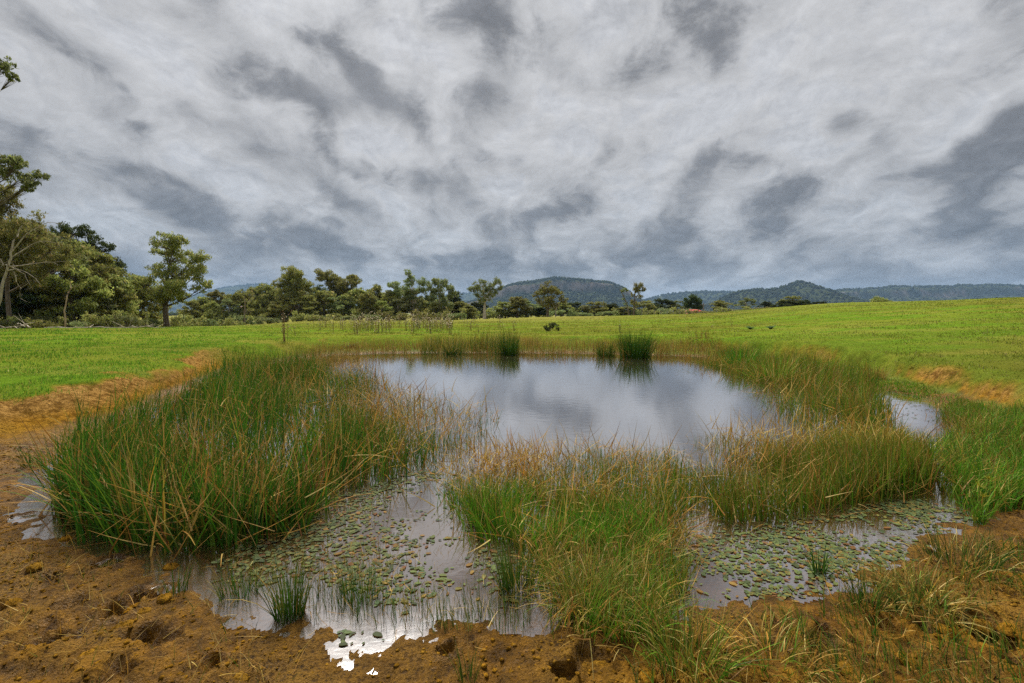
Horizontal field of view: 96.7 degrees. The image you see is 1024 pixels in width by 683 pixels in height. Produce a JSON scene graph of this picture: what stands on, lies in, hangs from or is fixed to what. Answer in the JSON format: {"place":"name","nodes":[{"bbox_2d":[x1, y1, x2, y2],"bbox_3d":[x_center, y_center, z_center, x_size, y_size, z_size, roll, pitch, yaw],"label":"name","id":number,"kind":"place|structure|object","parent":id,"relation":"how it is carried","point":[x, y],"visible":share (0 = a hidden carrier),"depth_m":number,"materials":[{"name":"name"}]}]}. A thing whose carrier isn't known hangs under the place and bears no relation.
{"place":"outdoors","nodes":[
{"label":"outdoors","id":0,"kind":"place"},
{"bbox_2d":[0,323,330,404],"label":"grass","id":1,"kind":"structure","parent":0,"point":[7,340],"depth_m":15.34,"materials":[{"name":"plant"}]},
{"bbox_2d":[139,282,481,312],"bbox_3d":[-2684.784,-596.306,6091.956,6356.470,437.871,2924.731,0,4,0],"label":"hill","id":2,"kind":"structure","parent":0,"point":[466,296],"depth_m":6053.55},
{"bbox_2d":[243,308,772,354],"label":"grass","id":3,"kind":"structure","parent":0,"point":[438,332],"depth_m":30.85,"materials":[{"name":"plant"}]},
{"bbox_2d":[2,352,1017,567],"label":"pond water","id":4,"kind":"structure","parent":0,"point":[571,393],"depth_m":6.50,"materials":[{"name":"liquid"}]},
{"bbox_2d":[208,556,272,604],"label":"sedge tussock","id":5,"kind":"object","parent":4,"relation":"in","point":[246,591],"visible":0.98,"depth_m":2.74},
{"bbox_2d":[235,545,333,623],"bbox_3d":[-1.286,1.365,2.547,0.676,0.390,0.456,-3,5,-37],"label":"sedge tussock","id":6,"kind":"object","parent":4,"relation":"in","point":[283,608],"visible":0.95,"depth_m":2.54,"materials":[{"name":"plant"}]},
{"bbox_2d":[329,561,381,613],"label":"sedge tussock","id":7,"kind":"object","parent":4,"relation":"in","point":[352,595],"visible":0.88,"depth_m":2.69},
{"bbox_2d":[337,629,384,645],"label":"pondweed","id":8,"kind":"object","parent":4,"relation":"on","point":[343,636],"visible":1,"depth_m":2.40,"materials":[{"name":"green plant"}]},
{"bbox_2d":[211,469,530,619],"bbox_3d":[-0.956,1.459,3.723,2.180,0.009,2.434,0,4,0],"label":"pondweed","id":9,"kind":"object","parent":4,"relation":"on","point":[354,543],"visible":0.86,"depth_m":3.22,"materials":[{"name":"green plant"}]},
{"bbox_2d":[450,466,524,523],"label":"sedge tussock","id":10,"kind":"object","parent":4,"relation":"in","point":[492,498],"visible":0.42,"depth_m":3.72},
{"bbox_2d":[473,522,557,598],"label":"sedge tussock","id":11,"kind":"object","parent":4,"relation":"in","point":[508,576],"visible":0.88,"depth_m":2.80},
{"bbox_2d":[637,541,702,597],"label":"sedge tussock","id":12,"kind":"object","parent":4,"relation":"in","point":[681,574],"visible":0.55,"depth_m":2.80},
{"bbox_2d":[663,498,977,601],"bbox_3d":[2.421,1.481,3.379,3.136,0.008,0.953,-1,4,-16],"label":"pondweed","id":13,"kind":"object","parent":4,"relation":"on","point":[797,548],"visible":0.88,"depth_m":3.24,"materials":[{"name":"green plant"}]},
{"bbox_2d":[801,541,853,577],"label":"sedge tussock","id":14,"kind":"object","parent":4,"relation":"in","point":[823,570],"visible":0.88,"depth_m":2.97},
{"bbox_2d":[0,297,1023,682],"bbox_3d":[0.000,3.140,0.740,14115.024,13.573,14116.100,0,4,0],"label":"ground","id":15,"kind":"structure","parent":0,"point":[356,661],"depth_m":2.77,"materials":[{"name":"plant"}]},
{"bbox_2d":[0,263,31,316],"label":"gum tree","id":16,"kind":"object","parent":15,"relation":"on","point":[13,285],"visible":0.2,"depth_m":42.74,"materials":[{"name":"green plant"}]},
{"bbox_2d":[0,56,51,205],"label":"gum tree","id":17,"kind":"object","parent":15,"relation":"on","point":[17,164],"visible":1,"depth_m":26.39,"materials":[{"name":"green plant"}]},
{"bbox_2d":[0,271,52,317],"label":"gum tree","id":18,"kind":"object","parent":15,"relation":"on","point":[28,298],"visible":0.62,"depth_m":42.69,"materials":[{"name":"green plant"}]},
{"bbox_2d":[0,222,64,303],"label":"dead tree","id":19,"kind":"object","parent":15,"relation":"on","point":[5,273],"visible":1,"depth_m":33.71,"materials":[{"name":"wood"}]},
{"bbox_2d":[0,183,83,328],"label":"gum tree","id":20,"kind":"object","parent":15,"relation":"on","point":[36,271],"visible":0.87,"depth_m":39.25,"materials":[{"name":"green plant"}]},
{"bbox_2d":[0,232,89,316],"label":"gum tree","id":21,"kind":"object","parent":15,"relation":"on","point":[56,239],"visible":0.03,"depth_m":46.14,"materials":[{"name":"green plant"}]},
{"bbox_2d":[24,315,68,327],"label":"shrub","id":22,"kind":"object","parent":15,"relation":"on","point":[37,324],"visible":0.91,"depth_m":39.42,"materials":[{"name":"green plant"}]},
{"bbox_2d":[22,278,109,318],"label":"gum tree","id":23,"kind":"object","parent":15,"relation":"on","point":[47,291],"visible":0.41,"depth_m":44.78,"materials":[{"name":"green plant"}]},
{"bbox_2d":[38,232,100,307],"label":"gum tree","id":24,"kind":"object","parent":15,"relation":"on","point":[81,248],"visible":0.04,"depth_m":50.09,"materials":[{"name":"green plant"}]},
{"bbox_2d":[33,256,114,320],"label":"gum tree","id":25,"kind":"object","parent":15,"relation":"on","point":[79,307],"visible":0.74,"depth_m":45.02,"materials":[{"name":"green plant"}]},
{"bbox_2d":[49,221,126,273],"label":"dark tree","id":26,"kind":"object","parent":15,"relation":"on","point":[80,231],"visible":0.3,"depth_m":56.94,"materials":[{"name":"green plant"}]},
{"bbox_2d":[56,246,132,316],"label":"gum tree","id":27,"kind":"object","parent":15,"relation":"on","point":[105,258],"visible":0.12,"depth_m":53.91,"materials":[{"name":"green plant"}]},
{"bbox_2d":[66,292,122,314],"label":"gum tree","id":28,"kind":"object","parent":15,"relation":"on","point":[105,301],"visible":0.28,"depth_m":48.26,"materials":[{"name":"green plant"}]},
{"bbox_2d":[81,308,119,327],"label":"shrub","id":29,"kind":"object","parent":15,"relation":"on","point":[101,321],"visible":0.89,"depth_m":41.02,"materials":[{"name":"green plant"}]},
{"bbox_2d":[64,263,139,318],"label":"gum tree","id":30,"kind":"object","parent":15,"relation":"on","point":[95,269],"visible":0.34,"depth_m":49.92,"materials":[{"name":"green plant"}]},
{"bbox_2d":[101,273,143,317],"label":"gum tree","id":31,"kind":"object","parent":15,"relation":"on","point":[132,306],"visible":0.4,"depth_m":51.36,"materials":[{"name":"green plant"}]},
{"bbox_2d":[113,313,141,326],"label":"shrub","id":32,"kind":"object","parent":15,"relation":"on","point":[128,321],"visible":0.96,"depth_m":39.06,"materials":[{"name":"green plant"}]},
{"bbox_2d":[130,283,172,325],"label":"gum tree","id":33,"kind":"object","parent":15,"relation":"on","point":[155,307],"visible":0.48,"depth_m":57.53,"materials":[{"name":"green plant"}]},
{"bbox_2d":[0,509,305,682],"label":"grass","id":34,"kind":"structure","parent":15,"relation":"on","point":[83,576],"depth_m":2.53,"materials":[{"name":"plant"}]},
{"bbox_2d":[128,230,213,326],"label":"gum tree","id":35,"kind":"object","parent":15,"relation":"on","point":[172,288],"visible":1,"depth_m":49.13,"materials":[{"name":"green plant"}]},
{"bbox_2d":[159,560,193,597],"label":"sedge tussock","id":36,"kind":"object","parent":15,"relation":"on","point":[178,586],"visible":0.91,"depth_m":2.78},
{"bbox_2d":[0,389,374,563],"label":"rushes","id":37,"kind":"object","parent":15,"relation":"on","point":[93,500],"visible":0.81,"depth_m":3.55,"materials":[{"name":"plant"}]},
{"bbox_2d":[176,300,203,318],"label":"gum tree","id":38,"kind":"object","parent":15,"relation":"on","point":[190,311],"visible":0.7,"depth_m":94.12,"materials":[{"name":"green plant"}]},
{"bbox_2d":[179,314,206,325],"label":"shrub","id":39,"kind":"object","parent":15,"relation":"on","point":[193,322],"visible":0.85,"depth_m":71.13,"materials":[{"name":"green plant"}]},
{"bbox_2d":[202,301,222,325],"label":"gum tree","id":40,"kind":"object","parent":15,"relation":"on","point":[212,305],"visible":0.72,"depth_m":91.12,"materials":[{"name":"green plant"}]},
{"bbox_2d":[200,289,241,315],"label":"gum tree","id":41,"kind":"object","parent":15,"relation":"on","point":[215,294],"visible":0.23,"depth_m":98.71,"materials":[{"name":"green plant"}]},
{"bbox_2d":[216,298,243,317],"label":"gum tree","id":42,"kind":"object","parent":15,"relation":"on","point":[232,309],"visible":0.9,"depth_m":92.47,"materials":[{"name":"green plant"}]},
{"bbox_2d":[216,314,253,325],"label":"shrub","id":43,"kind":"object","parent":15,"relation":"on","point":[228,320],"visible":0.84,"depth_m":86.74,"materials":[{"name":"green plant"}]},
{"bbox_2d":[223,292,254,324],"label":"gum tree","id":44,"kind":"object","parent":15,"relation":"on","point":[235,297],"visible":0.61,"depth_m":94.94,"materials":[{"name":"green plant"}]},
{"bbox_2d":[237,286,265,320],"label":"gum tree","id":45,"kind":"object","parent":15,"relation":"on","point":[250,293],"visible":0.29,"depth_m":102.36,"materials":[{"name":"green plant"}]},
{"bbox_2d":[21,339,498,558],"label":"rushes","id":46,"kind":"object","parent":15,"relation":"on","point":[240,380],"visible":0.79,"depth_m":5.42,"materials":[{"name":"plant"}]},
{"bbox_2d":[247,282,290,323],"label":"gum tree","id":47,"kind":"object","parent":15,"relation":"on","point":[268,289],"visible":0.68,"depth_m":99.92,"materials":[{"name":"green plant"}]},
{"bbox_2d":[265,296,298,317],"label":"gum tree","id":48,"kind":"object","parent":15,"relation":"on","point":[274,306],"visible":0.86,"depth_m":94.31,"materials":[{"name":"green plant"}]},
{"bbox_2d":[271,265,317,321],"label":"gum tree","id":49,"kind":"object","parent":15,"relation":"on","point":[292,276],"visible":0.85,"depth_m":98.09,"materials":[{"name":"green plant"}]},
{"bbox_2d":[225,345,374,372],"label":"rushes","id":50,"kind":"object","parent":15,"relation":"on","point":[329,355],"visible":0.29,"depth_m":15.80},
{"bbox_2d":[291,295,319,320],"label":"gum tree","id":51,"kind":"object","parent":15,"relation":"on","point":[308,301],"visible":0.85,"depth_m":93.76,"materials":[{"name":"green plant"}]},
{"bbox_2d":[301,290,337,320],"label":"gum tree","id":52,"kind":"object","parent":15,"relation":"on","point":[321,298],"visible":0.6,"depth_m":98.92,"materials":[{"name":"green plant"}]},
{"bbox_2d":[313,268,361,320],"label":"gum tree","id":53,"kind":"object","parent":15,"relation":"on","point":[334,282],"visible":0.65,"depth_m":109.83,"materials":[{"name":"green plant"}]},
{"bbox_2d":[326,296,352,320],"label":"gum tree","id":54,"kind":"object","parent":15,"relation":"on","point":[334,306],"visible":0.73,"depth_m":97.25,"materials":[{"name":"green plant"}]},
{"bbox_2d":[335,287,367,318],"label":"gum tree","id":55,"kind":"object","parent":15,"relation":"on","point":[353,295],"visible":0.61,"depth_m":97.75,"materials":[{"name":"green plant"}]},
{"bbox_2d":[356,293,381,314],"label":"gum tree","id":56,"kind":"object","parent":15,"relation":"on","point":[365,299],"visible":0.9,"depth_m":93.11,"materials":[{"name":"green plant"}]},
{"bbox_2d":[361,284,386,314],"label":"gum tree","id":57,"kind":"object","parent":15,"relation":"on","point":[375,289],"visible":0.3,"depth_m":103.22,"materials":[{"name":"green plant"}]},
{"bbox_2d":[208,523,542,650],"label":"grass","id":58,"kind":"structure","parent":15,"relation":"on","point":[404,602],"depth_m":2.65,"materials":[{"name":"plant"}]},
{"bbox_2d":[284,377,502,518],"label":"rushes","id":59,"kind":"object","parent":15,"relation":"on","point":[365,442],"visible":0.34,"depth_m":5.46,"materials":[{"name":"plant"}]},
{"bbox_2d":[383,297,408,313],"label":"gum tree","id":60,"kind":"object","parent":15,"relation":"on","point":[398,306],"visible":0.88,"depth_m":94.43,"materials":[{"name":"green plant"}]},
{"bbox_2d":[387,269,429,313],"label":"gum tree","id":61,"kind":"object","parent":15,"relation":"on","point":[410,280],"visible":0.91,"depth_m":96.99,"materials":[{"name":"green plant"}]},
{"bbox_2d":[402,289,422,319],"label":"gum tree","id":62,"kind":"object","parent":15,"relation":"on","point":[406,297],"visible":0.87,"depth_m":97.21,"materials":[{"name":"green plant"}]},
{"bbox_2d":[424,278,458,318],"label":"gum tree","id":63,"kind":"object","parent":15,"relation":"on","point":[436,291],"visible":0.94,"depth_m":96.78,"materials":[{"name":"green plant"}]},
{"bbox_2d":[442,335,465,354],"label":"rush clump","id":64,"kind":"object","parent":15,"relation":"on","point":[446,349],"visible":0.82,"depth_m":18.33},
{"bbox_2d":[444,636,487,682],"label":"sedge tussock","id":65,"kind":"object","parent":15,"relation":"on","point":[469,670],"visible":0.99,"depth_m":2.10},
{"bbox_2d":[418,325,520,354],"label":"rushes","id":66,"kind":"object","parent":15,"relation":"on","point":[437,341],"visible":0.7,"depth_m":19.44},
{"bbox_2d":[467,276,503,318],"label":"gum tree","id":67,"kind":"object","parent":15,"relation":"on","point":[489,290],"visible":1,"depth_m":94.48,"materials":[{"name":"green plant"}]},
{"bbox_2d":[490,331,523,355],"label":"rush clump","id":68,"kind":"object","parent":15,"relation":"on","point":[509,350],"visible":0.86,"depth_m":18.02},
{"bbox_2d":[505,296,532,317],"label":"gum tree","id":69,"kind":"object","parent":15,"relation":"on","point":[517,301],"visible":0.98,"depth_m":102.67,"materials":[{"name":"green plant"}]},
{"bbox_2d":[292,327,746,359],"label":"rushes","id":70,"kind":"object","parent":15,"relation":"on","point":[390,346],"visible":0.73,"depth_m":19.01,"materials":[{"name":"plant"}]},
{"bbox_2d":[532,280,568,316],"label":"gum tree","id":71,"kind":"object","parent":15,"relation":"on","point":[550,290],"visible":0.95,"depth_m":95.29,"materials":[{"name":"green plant"}]},
{"bbox_2d":[405,425,700,570],"bbox_3d":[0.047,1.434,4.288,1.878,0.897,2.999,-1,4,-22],"label":"grass","id":72,"kind":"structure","parent":15,"relation":"on","point":[592,514],"depth_m":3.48,"materials":[{"name":"plant"}]},
{"bbox_2d":[508,531,663,679],"bbox_3d":[0.433,1.456,2.642,0.962,0.703,0.980,-3,5,-43],"label":"sedge tussock","id":73,"kind":"object","parent":15,"relation":"on","point":[563,591],"visible":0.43,"depth_m":2.62,"materials":[{"name":"plant"}]},
{"bbox_2d":[580,301,608,314],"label":"gum tree","id":74,"kind":"object","parent":15,"relation":"on","point":[598,307],"visible":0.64,"depth_m":109.05,"materials":[{"name":"green plant"}]},
{"bbox_2d":[593,339,617,356],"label":"rush clump","id":75,"kind":"object","parent":15,"relation":"on","point":[602,352],"visible":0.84,"depth_m":17.59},
{"bbox_2d":[497,418,716,529],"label":"sedges","id":76,"kind":"object","parent":15,"relation":"on","point":[658,485],"visible":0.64,"depth_m":4.30,"materials":[{"name":"plant"}]},
{"bbox_2d":[501,498,716,669],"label":"sedges","id":77,"kind":"object","parent":15,"relation":"on","point":[635,581],"visible":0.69,"depth_m":2.75,"materials":[{"name":"plant"}]},
{"bbox_2d":[574,499,689,583],"bbox_3d":[0.803,1.399,3.133,0.830,0.571,0.872,0,4,0],"label":"sedge tussock","id":78,"kind":"object","parent":15,"relation":"on","point":[608,548],"visible":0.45,"depth_m":3.08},
{"bbox_2d":[610,328,661,357],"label":"rush clump","id":79,"kind":"object","parent":15,"relation":"on","point":[637,351],"visible":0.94,"depth_m":17.02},
{"bbox_2d":[565,552,707,663],"bbox_3d":[0.637,1.448,2.379,0.865,0.506,0.818,0,4,0],"label":"sedge tussock","id":80,"kind":"object","parent":15,"relation":"on","point":[624,617],"visible":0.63,"depth_m":2.38,"materials":[{"name":"plant"}]},
{"bbox_2d":[629,282,646,314],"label":"gum tree","id":81,"kind":"object","parent":15,"relation":"on","point":[637,290],"visible":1,"depth_m":91.54,"materials":[{"name":"green plant"}]},
{"bbox_2d":[640,667,656,682],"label":"mud clod","id":82,"kind":"object","parent":15,"relation":"on","point":[644,677],"visible":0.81,"depth_m":2.05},
{"bbox_2d":[604,473,724,573],"bbox_3d":[1.130,1.460,3.510,1.087,0.777,1.024,3,5,42],"label":"sedge tussock","id":83,"kind":"object","parent":15,"relation":"on","point":[680,534],"visible":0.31,"depth_m":3.46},
{"bbox_2d":[653,298,676,313],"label":"gum tree","id":84,"kind":"object","parent":15,"relation":"on","point":[660,301],"visible":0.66,"depth_m":114.39,"materials":[{"name":"green plant"}]},
{"bbox_2d":[680,293,702,309],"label":"dark tree","id":85,"kind":"object","parent":15,"relation":"on","point":[694,302],"visible":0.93,"depth_m":116.69,"materials":[{"name":"green plant"}]},
{"bbox_2d":[612,573,787,682],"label":"sedge tussock","id":86,"kind":"object","parent":15,"relation":"on","point":[712,653],"visible":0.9,"depth_m":2.16,"materials":[{"name":"plant"}]},
{"bbox_2d":[713,342,773,366],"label":"rush clump","id":87,"kind":"object","parent":15,"relation":"on","point":[740,356],"visible":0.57,"depth_m":13.67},
{"bbox_2d":[728,349,820,384],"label":"rush clump","id":88,"kind":"object","parent":15,"relation":"on","point":[777,369],"visible":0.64,"depth_m":11.02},
{"bbox_2d":[696,594,863,682],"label":"sedge tussock","id":89,"kind":"object","parent":15,"relation":"on","point":[790,656],"visible":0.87,"depth_m":2.21,"materials":[{"name":"plant"}]},
{"bbox_2d":[691,341,914,435],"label":"sedges","id":90,"kind":"object","parent":15,"relation":"on","point":[835,380],"visible":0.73,"depth_m":9.39,"materials":[{"name":"plant"}]},
{"bbox_2d":[603,524,1023,682],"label":"grass","id":91,"kind":"structure","parent":15,"relation":"on","point":[875,665],"depth_m":2.25,"materials":[{"name":"plant"}]},
{"bbox_2d":[665,422,971,537],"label":"sedges","id":92,"kind":"object","parent":15,"relation":"on","point":[828,477],"visible":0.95,"depth_m":4.24,"materials":[{"name":"plant"}]},
{"bbox_2d":[685,398,954,480],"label":"sedges","id":93,"kind":"object","parent":15,"relation":"on","point":[868,434],"visible":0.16,"depth_m":5.73,"materials":[{"name":"plant"}]},
{"bbox_2d":[626,297,1023,409],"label":"grass","id":94,"kind":"structure","parent":15,"relation":"on","point":[946,336],"depth_m":19.13,"materials":[{"name":"plant"}]},
{"bbox_2d":[826,556,920,631],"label":"sedge tussock","id":95,"kind":"object","parent":15,"relation":"on","point":[860,594],"visible":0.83,"depth_m":2.59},
{"bbox_2d":[807,368,1003,416],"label":"grass","id":96,"kind":"structure","parent":15,"relation":"on","point":[898,386],"depth_m":9.58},
{"bbox_2d":[894,651,922,669],"bbox_3d":[1.897,1.530,2.195,0.093,0.044,0.130,-1,4,-22],"label":"mud clod","id":97,"kind":"object","parent":15,"relation":"on","point":[900,662],"visible":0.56,"depth_m":2.17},
{"bbox_2d":[840,541,1019,651],"bbox_3d":[2.378,1.486,2.640,0.768,0.556,0.792,-3,5,-43],"label":"sedge tussock","id":98,"kind":"object","parent":15,"relation":"on","point":[908,581],"visible":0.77,"depth_m":2.62,"materials":[{"name":"plant"}]},
{"bbox_2d":[931,623,963,639],"bbox_3d":[2.264,1.498,2.355,0.098,0.046,0.125,-1,4,-10],"label":"mud clod","id":99,"kind":"object","parent":15,"relation":"on","point":[950,631],"visible":0.6,"depth_m":2.35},
{"bbox_2d":[885,511,1023,589],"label":"sedge tussock","id":100,"kind":"object","parent":15,"relation":"on","point":[938,549],"visible":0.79,"depth_m":3.05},
{"bbox_2d":[925,393,1023,441],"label":"grass","id":101,"kind":"structure","parent":15,"relation":"on","point":[960,411],"depth_m":7.21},
{"bbox_2d":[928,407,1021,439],"bbox_3d":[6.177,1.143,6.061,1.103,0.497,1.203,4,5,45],"label":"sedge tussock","id":102,"kind":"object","parent":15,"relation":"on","point":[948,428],"visible":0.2,"depth_m":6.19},
{"bbox_2d":[926,397,1023,518],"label":"grass","id":103,"kind":"structure","parent":15,"relation":"on","point":[974,443],"depth_m":4.84,"materials":[{"name":"plant"}]},
{"bbox_2d":[954,473,999,525],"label":"yellow sedge","id":104,"kind":"object","parent":15,"relation":"on","point":[979,516],"visible":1,"depth_m":3.68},
{"bbox_2d":[967,617,996,635],"bbox_3d":[2.576,1.550,2.497,0.122,0.051,0.146,2,4,34],"label":"mud clod","id":105,"kind":"object","parent":15,"relation":"on","point":[979,628],"visible":0.69,"depth_m":2.46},
{"bbox_2d":[996,622,1022,638],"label":"mud clod","id":106,"kind":"object","parent":15,"relation":"on","point":[1007,628],"visible":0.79,"depth_m":2.34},
{"bbox_2d":[0,0,1023,298],"label":"sky","id":107,"kind":"structure","parent":0,"point":[666,146],"materials":[{"name":"grey"}]},
{"bbox_2d":[464,276,684,311],"bbox_3d":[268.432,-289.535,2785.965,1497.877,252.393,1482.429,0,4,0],"label":"mesa hill","id":108,"kind":"structure","parent":0,"point":[583,291],"depth_m":2806.48,"materials":[{"name":"plant"}]},
{"bbox_2d":[642,290,732,311],"bbox_3d":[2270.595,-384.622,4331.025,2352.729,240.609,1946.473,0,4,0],"label":"ridge","id":109,"kind":"structure","parent":0,"point":[706,296],"depth_m":4387.07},
{"bbox_2d":[699,280,871,311],"bbox_3d":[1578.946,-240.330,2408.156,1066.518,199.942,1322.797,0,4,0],"label":"pointed hill","id":110,"kind":"structure","parent":0,"point":[809,291],"depth_m":2387.56,"materials":[{"name":"plant"}]},
{"bbox_2d":[832,283,1023,300],"bbox_3d":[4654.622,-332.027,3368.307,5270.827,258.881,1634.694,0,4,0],"label":"long ridge","id":111,"kind":"structure","parent":0,"point":[957,291],"depth_m":3407.62,"materials":[{"name":"plant"}]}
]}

